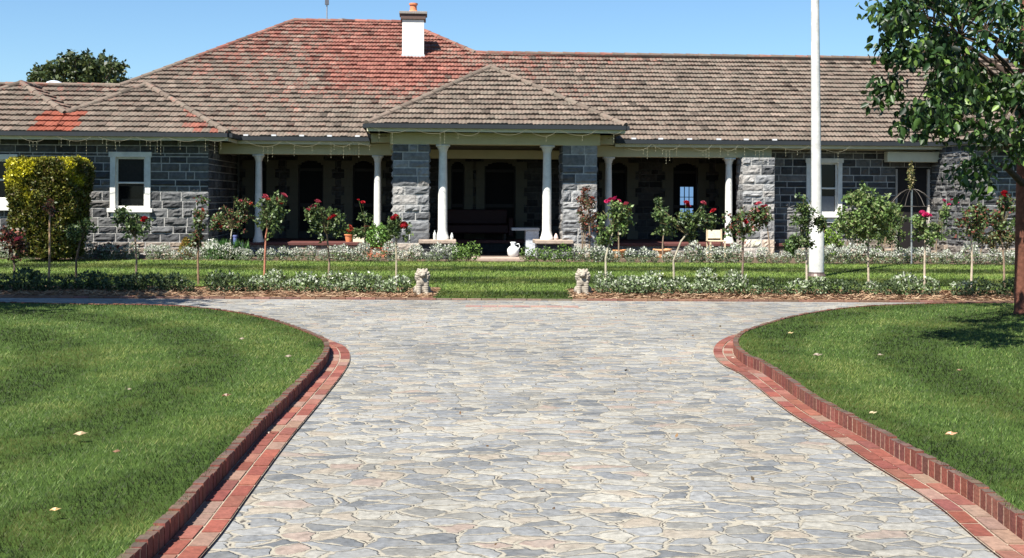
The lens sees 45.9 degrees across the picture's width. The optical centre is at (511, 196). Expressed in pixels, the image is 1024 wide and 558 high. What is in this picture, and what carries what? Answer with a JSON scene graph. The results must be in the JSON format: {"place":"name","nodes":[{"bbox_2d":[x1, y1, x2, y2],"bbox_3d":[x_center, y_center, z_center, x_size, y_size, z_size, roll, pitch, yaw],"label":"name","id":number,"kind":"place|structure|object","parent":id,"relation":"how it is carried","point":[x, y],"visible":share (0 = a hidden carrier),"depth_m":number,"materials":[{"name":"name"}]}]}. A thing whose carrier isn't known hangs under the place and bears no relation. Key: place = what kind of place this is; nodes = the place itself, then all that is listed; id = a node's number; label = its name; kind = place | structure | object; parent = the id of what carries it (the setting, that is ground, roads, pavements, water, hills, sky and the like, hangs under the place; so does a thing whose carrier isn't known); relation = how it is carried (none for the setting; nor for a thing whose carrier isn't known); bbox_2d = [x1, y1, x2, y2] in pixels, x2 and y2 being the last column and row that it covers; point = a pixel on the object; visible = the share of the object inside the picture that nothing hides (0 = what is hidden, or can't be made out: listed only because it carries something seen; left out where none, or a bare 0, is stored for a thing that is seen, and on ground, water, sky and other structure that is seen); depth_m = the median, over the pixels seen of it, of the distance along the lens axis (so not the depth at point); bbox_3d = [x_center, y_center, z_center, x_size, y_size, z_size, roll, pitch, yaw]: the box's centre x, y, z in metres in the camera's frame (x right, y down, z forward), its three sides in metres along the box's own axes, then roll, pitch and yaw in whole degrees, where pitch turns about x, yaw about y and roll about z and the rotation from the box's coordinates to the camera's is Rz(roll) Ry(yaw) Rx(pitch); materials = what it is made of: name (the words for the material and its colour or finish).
{"place":"outdoors","nodes":[
{"label":"outdoors","id":0,"kind":"place"},
{"bbox_2d":[0,302,328,557],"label":"lawn","id":1,"kind":"structure","parent":0,"point":[97,466],"depth_m":8.48,"materials":[{"name":"green plant"}]},
{"bbox_2d":[0,298,997,557],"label":"stone driveway","id":2,"kind":"structure","parent":0,"point":[622,472],"depth_m":7.53,"materials":[{"name":"grey stone"}]},
{"bbox_2d":[1,301,329,557],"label":"brick kerb","id":3,"kind":"structure","parent":2,"relation":"on","point":[153,542],"depth_m":6.75,"materials":[{"name":"red brick"}]},
{"bbox_2d":[153,337,349,557],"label":"brick gutter","id":4,"kind":"object","parent":2,"relation":"on","point":[199,533],"visible":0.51,"depth_m":6.89,"materials":[{"name":"red brick"}]},
{"bbox_2d":[0,295,1013,302],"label":"brick border","id":5,"kind":"object","parent":2,"relation":"on","point":[389,298],"visible":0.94,"depth_m":18.56,"materials":[{"name":"red brick"}]},
{"bbox_2d":[465,305,578,307],"bbox_3d":[0.144,1.599,17.533,1.632,0.013,0.225,0,0,0],"label":"brick inset","id":6,"kind":"object","parent":2,"relation":"on","point":[521,306],"visible":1,"depth_m":17.49,"materials":[{"name":"red brick"}]},
{"bbox_2d":[713,333,1023,557],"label":"brick gutter","id":7,"kind":"object","parent":2,"relation":"on","point":[990,533],"visible":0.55,"depth_m":7.08,"materials":[{"name":"red brick"}]},
{"bbox_2d":[733,302,1023,540],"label":"brick kerb","id":8,"kind":"structure","parent":2,"relation":"on","point":[982,496],"depth_m":7.46,"materials":[{"name":"red brick"}]},
{"bbox_2d":[0,258,1014,299],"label":"lawn","id":9,"kind":"structure","parent":0,"point":[496,298],"depth_m":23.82,"materials":[{"name":"green plant"}]},
{"bbox_2d":[0,225,30,280],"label":"rose bush","id":10,"kind":"object","parent":9,"relation":"on","point":[13,240],"visible":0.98,"depth_m":20.87,"materials":[{"name":"red plant"}]},
{"bbox_2d":[42,196,58,283],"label":"rose bush","id":11,"kind":"object","parent":9,"relation":"on","point":[49,208],"visible":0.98,"depth_m":20.99,"materials":[{"name":"green plant"}]},
{"bbox_2d":[64,217,98,276],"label":"rose bush","id":12,"kind":"object","parent":9,"relation":"on","point":[81,229],"visible":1,"depth_m":20.98,"materials":[{"name":"green plant"}]},
{"bbox_2d":[111,205,153,284],"bbox_3d":[-6.591,0.863,20.997,0.696,1.407,0.496,0,0,-9],"label":"rose bush","id":13,"kind":"object","parent":9,"relation":"on","point":[132,225],"visible":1,"depth_m":20.94,"materials":[{"name":"green plant"}]},
{"bbox_2d":[187,195,210,284],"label":"rose bush","id":14,"kind":"object","parent":9,"relation":"on","point":[196,240],"visible":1,"depth_m":20.98,"materials":[{"name":"green plant"}]},
{"bbox_2d":[252,190,289,275],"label":"rose bush","id":15,"kind":"object","parent":9,"relation":"on","point":[271,216],"visible":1,"depth_m":20.90,"materials":[{"name":"green plant"}]},
{"bbox_2d":[303,199,349,282],"bbox_3d":[-3.224,0.815,21.041,0.821,1.537,0.562,0,0,0],"label":"rose bush","id":16,"kind":"object","parent":9,"relation":"on","point":[313,212],"visible":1,"depth_m":20.95,"materials":[{"name":"green plant"}]},
{"bbox_2d":[384,213,413,283],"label":"rose bush","id":17,"kind":"object","parent":9,"relation":"on","point":[396,224],"visible":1,"depth_m":20.97,"materials":[{"name":"green plant"}]},
{"bbox_2d":[594,196,635,280],"bbox_3d":[1.805,0.800,21.002,0.752,1.619,0.521,0,0,-19],"label":"rose bush","id":18,"kind":"object","parent":9,"relation":"on","point":[620,213],"visible":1,"depth_m":20.94,"materials":[{"name":"green plant"}]},
{"bbox_2d":[651,200,719,277],"bbox_3d":[3.027,0.840,20.954,1.230,1.553,0.573,0,0,0],"label":"rose bush","id":19,"kind":"object","parent":9,"relation":"on","point":[691,220],"visible":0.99,"depth_m":20.97,"materials":[{"name":"green plant"}]},
{"bbox_2d":[718,201,773,277],"bbox_3d":[4.121,0.854,21.003,0.952,1.538,0.619,0,0,-20],"label":"rose bush","id":20,"kind":"object","parent":9,"relation":"on","point":[754,218],"visible":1,"depth_m":20.97,"materials":[{"name":"green plant"}]},
{"bbox_2d":[789,192,827,279],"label":"rose bush","id":21,"kind":"object","parent":9,"relation":"on","point":[819,223],"visible":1,"depth_m":20.95,"materials":[{"name":"green plant"}]},
{"bbox_2d":[808,0,825,276],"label":"flagpole","id":22,"kind":"object","parent":9,"relation":"on","point":[816,261],"visible":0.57,"depth_m":23.92,"materials":[{"name":"white metal"}]},
{"bbox_2d":[834,180,902,284],"bbox_3d":[6.182,0.669,20.992,1.137,1.928,0.968,0,0,44],"label":"rose bush","id":23,"kind":"object","parent":9,"relation":"on","point":[881,215],"visible":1,"depth_m":20.90,"materials":[{"name":"green plant"}]},
{"bbox_2d":[908,210,939,287],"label":"rose bush","id":24,"kind":"object","parent":9,"relation":"on","point":[919,221],"visible":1,"depth_m":20.96,"materials":[{"name":"green plant"}]},
{"bbox_2d":[951,201,992,286],"bbox_3d":[7.998,0.865,20.984,0.733,1.556,0.593,0,0,0],"label":"rose bush","id":25,"kind":"object","parent":9,"relation":"on","point":[979,220],"visible":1,"depth_m":20.95,"materials":[{"name":"green plant"}]},
{"bbox_2d":[988,190,1015,287],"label":"rose bush","id":26,"kind":"object","parent":9,"relation":"on","point":[999,223],"visible":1,"depth_m":20.96,"materials":[{"name":"green plant"}]},
{"bbox_2d":[0,256,1014,264],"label":"garden soil","id":27,"kind":"structure","parent":0,"point":[755,260],"depth_m":29.98,"materials":[{"name":"brown soil"}]},
{"bbox_2d":[3,154,95,261],"bbox_3d":[-10.708,0.291,28.001,1.866,2.529,1.709,0,0,0],"label":"golden bush","id":28,"kind":"object","parent":27,"relation":"on","point":[65,183],"visible":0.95,"depth_m":27.37,"materials":[{"name":"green plant"}]},
{"bbox_2d":[202,238,222,260],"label":"silver shrub","id":29,"kind":"object","parent":27,"relation":"on","point":[209,242],"visible":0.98,"depth_m":28.97,"materials":[{"name":"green plant"}]},
{"bbox_2d":[201,238,251,259],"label":"grass plant","id":30,"kind":"object","parent":27,"relation":"on","point":[235,244],"depth_m":29.79,"materials":[{"name":"green plant"}]},
{"bbox_2d":[208,195,253,259],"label":"rose bush","id":31,"kind":"object","parent":27,"relation":"on","point":[214,224],"visible":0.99,"depth_m":29.27,"materials":[{"name":"green plant"}]},
{"bbox_2d":[354,241,371,260],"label":"silver shrub","id":32,"kind":"object","parent":27,"relation":"on","point":[364,245],"visible":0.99,"depth_m":29.01,"materials":[{"name":"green plant"}]},
{"bbox_2d":[352,199,375,260],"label":"rose bush","id":33,"kind":"object","parent":27,"relation":"on","point":[361,233],"visible":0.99,"depth_m":29.27,"materials":[{"name":"green plant"}]},
{"bbox_2d":[366,222,390,256],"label":"potted plant","id":34,"kind":"object","parent":27,"relation":"on","point":[374,230],"visible":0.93,"depth_m":31.01,"materials":[{"name":"green plant"}]},
{"bbox_2d":[381,239,399,260],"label":"silver shrub","id":35,"kind":"object","parent":27,"relation":"on","point":[387,257],"visible":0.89,"depth_m":28.95,"materials":[{"name":"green plant"}]},
{"bbox_2d":[576,195,591,259],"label":"leafy shrub","id":36,"kind":"object","parent":27,"relation":"on","point":[583,224],"visible":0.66,"depth_m":30.40,"materials":[{"name":"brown plant"}]},
{"bbox_2d":[574,185,598,259],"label":"rose bush","id":37,"kind":"object","parent":27,"relation":"on","point":[588,207],"visible":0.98,"depth_m":29.27,"materials":[{"name":"green plant"}]},
{"bbox_2d":[684,240,702,261],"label":"silver shrub","id":38,"kind":"object","parent":27,"relation":"on","point":[686,251],"visible":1,"depth_m":29.02,"materials":[{"name":"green plant"}]},
{"bbox_2d":[706,229,725,257],"bbox_3d":[5.325,1.238,31.581,0.440,0.740,0.435,0,0,-4],"label":"garden chair","id":39,"kind":"object","parent":27,"relation":"on","point":[714,234],"visible":0.81,"depth_m":31.75,"materials":[{"name":"wood"}]},
{"bbox_2d":[725,241,741,262],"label":"silver shrub","id":40,"kind":"object","parent":27,"relation":"on","point":[733,247],"visible":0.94,"depth_m":29.04,"materials":[{"name":"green plant"}]},
{"bbox_2d":[824,223,844,257],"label":"leafy shrub","id":41,"kind":"object","parent":27,"relation":"on","point":[833,238],"visible":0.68,"depth_m":32.07,"materials":[{"name":"green plant"}]},
{"bbox_2d":[858,224,905,257],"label":"leafy shrub","id":42,"kind":"object","parent":27,"relation":"on","point":[875,236],"visible":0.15,"depth_m":32.13,"materials":[{"name":"green plant"}]},
{"bbox_2d":[875,207,908,263],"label":"rose bush","id":43,"kind":"object","parent":27,"relation":"on","point":[893,234],"visible":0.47,"depth_m":29.27,"materials":[{"name":"green plant"}]},
{"bbox_2d":[891,160,937,262],"bbox_3d":[9.587,0.390,29.000,1.173,2.521,1.173,0,0,0],"label":"umbrella trellis","id":44,"kind":"object","parent":27,"relation":"on","point":[911,172],"visible":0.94,"depth_m":28.98,"materials":[{"name":"metal"}]},
{"bbox_2d":[924,198,958,260],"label":"rose bush","id":45,"kind":"object","parent":27,"relation":"on","point":[944,214],"visible":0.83,"depth_m":29.27,"materials":[{"name":"green plant"}]},
{"bbox_2d":[959,241,979,263],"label":"silver shrub","id":46,"kind":"object","parent":27,"relation":"on","point":[967,247],"visible":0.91,"depth_m":29.02,"materials":[{"name":"green plant"}]},
{"bbox_2d":[979,230,1014,263],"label":"leafy shrub","id":47,"kind":"object","parent":27,"relation":"on","point":[994,243],"visible":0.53,"depth_m":29.60,"materials":[{"name":"green plant"}]},
{"bbox_2d":[0,0,1019,81],"label":"sky","id":48,"kind":"structure","parent":0,"point":[151,35],"materials":[{"name":"blue"}]},
{"bbox_2d":[735,302,1023,515],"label":"lawn","id":49,"kind":"structure","parent":0,"point":[951,403],"depth_m":10.38,"materials":[{"name":"green plant"}]},
{"bbox_2d":[855,0,1023,314],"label":"shade tree","id":50,"kind":"object","parent":49,"relation":"on","point":[962,89],"visible":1,"depth_m":11.70,"materials":[{"name":"green plant"}]},
{"label":"ground","id":51,"kind":"structure","parent":0,"visible":0},
{"bbox_2d":[25,47,131,82],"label":"distant tree","id":52,"kind":"object","parent":51,"relation":"on","point":[82,67],"visible":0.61,"depth_m":56.71,"materials":[{"name":"green plant"}]},
{"bbox_2d":[0,285,440,297],"bbox_3d":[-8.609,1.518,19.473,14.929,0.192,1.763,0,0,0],"label":"straw mulch","id":53,"kind":"object","parent":51,"relation":"on","point":[204,291],"visible":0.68,"depth_m":18.99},
{"bbox_2d":[11,267,41,290],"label":"dark shrub","id":54,"kind":"object","parent":53,"relation":"on","point":[19,277],"visible":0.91,"depth_m":19.35,"materials":[{"name":"green plant"}]},
{"bbox_2d":[26,273,51,290],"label":"dark shrub","id":55,"kind":"object","parent":53,"relation":"on","point":[32,280],"visible":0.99,"depth_m":19.34,"materials":[{"name":"green plant"}]},
{"bbox_2d":[73,269,101,289],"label":"dark shrub","id":56,"kind":"object","parent":53,"relation":"on","point":[80,278],"visible":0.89,"depth_m":19.54,"materials":[{"name":"green plant"}]},
{"bbox_2d":[85,269,109,289],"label":"dark shrub","id":57,"kind":"object","parent":53,"relation":"on","point":[99,274],"visible":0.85,"depth_m":19.54,"materials":[{"name":"green plant"}]},
{"bbox_2d":[99,274,123,290],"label":"dark shrub","id":58,"kind":"object","parent":53,"relation":"on","point":[107,280],"visible":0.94,"depth_m":19.46,"materials":[{"name":"green plant"}]},
{"bbox_2d":[123,272,146,291],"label":"dark shrub","id":59,"kind":"object","parent":53,"relation":"on","point":[130,276],"visible":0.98,"depth_m":19.44,"materials":[{"name":"green plant"}]},
{"bbox_2d":[138,272,166,291],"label":"dark shrub","id":60,"kind":"object","parent":53,"relation":"on","point":[153,275],"visible":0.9,"depth_m":19.53,"materials":[{"name":"green plant"}]},
{"bbox_2d":[160,271,186,290],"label":"dark shrub","id":61,"kind":"object","parent":53,"relation":"on","point":[164,280],"visible":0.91,"depth_m":19.44,"materials":[{"name":"green plant"}]},
{"bbox_2d":[203,269,228,291],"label":"dark shrub","id":62,"kind":"object","parent":53,"relation":"on","point":[213,283],"visible":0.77,"depth_m":19.50,"materials":[{"name":"green plant"}]},
{"bbox_2d":[215,270,244,291],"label":"dark shrub","id":63,"kind":"object","parent":53,"relation":"on","point":[229,276],"visible":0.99,"depth_m":19.34,"materials":[{"name":"green plant"}]},
{"bbox_2d":[245,274,268,291],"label":"grey green shrub","id":64,"kind":"object","parent":53,"relation":"on","point":[253,278],"visible":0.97,"depth_m":19.50,"materials":[{"name":"green plant"}]},
{"bbox_2d":[260,268,285,285],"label":"grey green shrub","id":65,"kind":"object","parent":53,"relation":"on","point":[272,273],"visible":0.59,"depth_m":20.74,"materials":[{"name":"green plant"}]},
{"bbox_2d":[290,271,320,292],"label":"grey green shrub","id":66,"kind":"object","parent":53,"relation":"on","point":[305,282],"visible":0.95,"depth_m":19.36,"materials":[{"name":"green plant"}]},
{"bbox_2d":[356,271,383,292],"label":"grey green shrub","id":67,"kind":"object","parent":53,"relation":"on","point":[361,281],"visible":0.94,"depth_m":19.38,"materials":[{"name":"green plant"}]},
{"bbox_2d":[382,274,412,293],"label":"grey green shrub","id":68,"kind":"object","parent":53,"relation":"on","point":[404,281],"visible":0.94,"depth_m":19.29,"materials":[{"name":"green plant"}]},
{"bbox_2d":[413,268,432,294],"bbox_3d":[-1.431,1.377,19.392,0.330,0.451,0.440,0,0,-8],"label":"lion statue","id":69,"kind":"object","parent":53,"relation":"on","point":[422,277],"visible":0.87,"depth_m":19.26,"materials":[{"name":"stone"}]},
{"bbox_2d":[0,0,1018,260],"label":"stone house","id":70,"kind":"structure","parent":51,"relation":"on","point":[326,86],"depth_m":32.95,"materials":[{"name":"tile"}]},
{"bbox_2d":[0,154,17,210],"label":"window","id":71,"kind":"structure","parent":70,"relation":"in","point":[3,157],"depth_m":29.74,"materials":[{"name":"white paint"}]},
{"bbox_2d":[107,152,152,216],"bbox_3d":[-9.445,-0.289,29.942,1.102,1.617,0.230,0,0,-4],"label":"window","id":72,"kind":"structure","parent":70,"relation":"in","point":[130,172],"depth_m":29.98,"materials":[{"name":"white paint"}]},
{"bbox_2d":[253,161,267,237],"bbox_3d":[-7.163,0.081,34.484,0.392,2.222,0.075,0,0,-4],"label":"french door","id":73,"kind":"structure","parent":70,"relation":"in","point":[264,166],"depth_m":34.46,"materials":[{"name":"black glass"}]},
{"bbox_2d":[298,161,323,237],"bbox_3d":[-5.749,0.089,34.588,0.750,2.222,0.075,0,0,-4],"label":"french door","id":74,"kind":"structure","parent":70,"relation":"in","point":[311,186],"depth_m":34.60,"materials":[{"name":"black glass"}]},
{"bbox_2d":[353,161,373,234],"bbox_3d":[-4.257,0.097,34.697,0.649,2.222,0.075,0,0,-4],"label":"french door","id":75,"kind":"structure","parent":70,"relation":"in","point":[363,171],"depth_m":34.72,"materials":[{"name":"black glass"}]},
{"bbox_2d":[451,162,464,238],"bbox_3d":[-1.574,0.111,34.894,0.428,2.222,0.075,0,0,-4],"label":"french door","id":76,"kind":"structure","parent":70,"relation":"in","point":[457,169],"depth_m":34.92,"materials":[{"name":"black glass"}]},
{"bbox_2d":[436,209,512,239],"bbox_3d":[-1.072,0.799,34.287,2.170,0.850,0.750,0,0,-4],"label":"bench","id":77,"kind":"object","parent":70,"relation":"on","point":[478,220],"visible":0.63,"depth_m":34.43,"materials":[{"name":"black wood"}]},
{"bbox_2d":[484,162,515,238],"bbox_3d":[-0.356,0.117,34.984,0.942,2.222,0.075,0,0,-4],"label":"french door","id":78,"kind":"structure","parent":70,"relation":"in","point":[500,177],"depth_m":35.00,"materials":[{"name":"black glass"}]},
{"bbox_2d":[511,227,539,255],"bbox_3d":[0.345,1.187,31.584,0.720,0.730,0.450,0,0,-4],"label":"stone table","id":79,"kind":"object","parent":70,"relation":"on","point":[531,233],"visible":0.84,"depth_m":31.41,"materials":[{"name":"stone"}]},
{"bbox_2d":[612,163,626,238],"bbox_3d":[3.089,0.135,35.237,0.532,2.222,0.075,0,0,-4],"label":"french door","id":80,"kind":"structure","parent":70,"relation":"in","point":[619,171],"depth_m":35.26,"materials":[{"name":"black glass"}]},
{"bbox_2d":[672,164,697,238],"bbox_3d":[5.051,0.145,35.382,0.771,2.222,0.075,0,0,-4],"label":"french door","id":81,"kind":"structure","parent":70,"relation":"in","point":[684,175],"depth_m":35.40,"materials":[{"name":"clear glass"}]},
{"bbox_2d":[680,187,692,217],"bbox_3d":[5.115,0.180,35.408,0.386,0.904,0.004,0,0,-4],"label":"lit window","id":82,"kind":"structure","parent":70,"relation":"in","point":[688,191],"depth_m":35.41,"materials":[{"name":"blue glass"}]},
{"bbox_2d":[732,164,735,238],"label":"french door","id":83,"kind":"structure","parent":70,"relation":"in","point":[733,165],"depth_m":35.52,"materials":[{"name":"black glass"}]},
{"bbox_2d":[805,158,843,222],"bbox_3d":[8.514,-0.156,33.015,1.119,1.757,0.230,0,0,-4],"label":"window","id":84,"kind":"structure","parent":70,"relation":"in","point":[831,168],"depth_m":33.07,"materials":[{"name":"white paint"}]},
{"bbox_2d":[895,168,929,252],"bbox_3d":[10.982,0.388,33.222,0.958,2.340,0.140,0,0,-4],"label":"door","id":85,"kind":"structure","parent":70,"relation":"in","point":[922,175],"depth_m":33.24,"materials":[{"name":"wood"}]},
{"bbox_2d":[565,287,1013,300],"bbox_3d":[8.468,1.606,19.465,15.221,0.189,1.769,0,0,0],"label":"straw mulch","id":86,"kind":"object","parent":51,"relation":"on","point":[799,296],"visible":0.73,"depth_m":18.98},
{"bbox_2d":[574,268,591,294],"bbox_3d":[1.155,1.390,19.554,0.330,0.451,0.440,0,0,4],"label":"lion statue","id":87,"kind":"object","parent":86,"relation":"on","point":[582,277],"visible":0.74,"depth_m":19.42,"materials":[{"name":"stone"}]},
{"bbox_2d":[611,275,642,294],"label":"grey green shrub","id":88,"kind":"object","parent":86,"relation":"on","point":[627,278],"visible":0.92,"depth_m":19.35,"materials":[{"name":"green plant"}]},
{"bbox_2d":[624,277,651,294],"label":"grey green shrub","id":89,"kind":"object","parent":86,"relation":"on","point":[645,285],"visible":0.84,"depth_m":19.38,"materials":[{"name":"green plant"}]},
{"bbox_2d":[654,279,675,294],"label":"grey green shrub","id":90,"kind":"object","parent":86,"relation":"on","point":[664,283],"visible":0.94,"depth_m":19.39,"materials":[{"name":"green plant"}]},
{"bbox_2d":[669,275,689,293],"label":"grey green shrub","id":91,"kind":"object","parent":86,"relation":"on","point":[675,280],"visible":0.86,"depth_m":19.50,"materials":[{"name":"green plant"}]},
{"bbox_2d":[694,266,720,287],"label":"grey green shrub","id":92,"kind":"object","parent":86,"relation":"on","point":[700,274],"visible":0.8,"depth_m":20.88,"materials":[{"name":"green plant"}]},
{"bbox_2d":[725,273,751,295],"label":"grey green shrub","id":93,"kind":"object","parent":86,"relation":"on","point":[740,289],"visible":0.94,"depth_m":19.36,"materials":[{"name":"green plant"}]},
{"bbox_2d":[756,276,777,292],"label":"mixed green shrub","id":94,"kind":"object","parent":86,"relation":"on","point":[767,279],"visible":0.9,"depth_m":19.58,"materials":[{"name":"green plant"}]},
{"bbox_2d":[786,278,810,295],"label":"mixed green shrub","id":95,"kind":"object","parent":86,"relation":"on","point":[802,287],"visible":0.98,"depth_m":19.39,"materials":[{"name":"green plant"}]},
{"bbox_2d":[804,275,829,294],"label":"mixed green shrub","id":96,"kind":"object","parent":86,"relation":"on","point":[814,290],"visible":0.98,"depth_m":19.42,"materials":[{"name":"green plant"}]},
{"bbox_2d":[824,279,849,294],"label":"mixed green shrub","id":97,"kind":"object","parent":86,"relation":"on","point":[845,288],"visible":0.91,"depth_m":19.45,"materials":[{"name":"green plant"}]},
{"bbox_2d":[878,280,900,295],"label":"mixed green shrub","id":98,"kind":"object","parent":86,"relation":"on","point":[887,283],"visible":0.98,"depth_m":19.41,"materials":[{"name":"green plant"}]},
{"bbox_2d":[890,271,920,294],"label":"mixed green shrub","id":99,"kind":"object","parent":86,"relation":"on","point":[896,277],"visible":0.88,"depth_m":19.50,"materials":[{"name":"green plant"}]},
{"bbox_2d":[911,276,940,295],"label":"mixed green shrub","id":100,"kind":"object","parent":86,"relation":"on","point":[927,289],"visible":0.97,"depth_m":19.40,"materials":[{"name":"green plant"}]},
{"bbox_2d":[948,280,973,295],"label":"mixed green shrub","id":101,"kind":"object","parent":86,"relation":"on","point":[960,291],"visible":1,"depth_m":19.37,"materials":[{"name":"green plant"}]},
{"bbox_2d":[963,276,993,296],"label":"mixed green shrub","id":102,"kind":"object","parent":86,"relation":"on","point":[975,282],"visible":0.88,"depth_m":19.40,"materials":[{"name":"green plant"}]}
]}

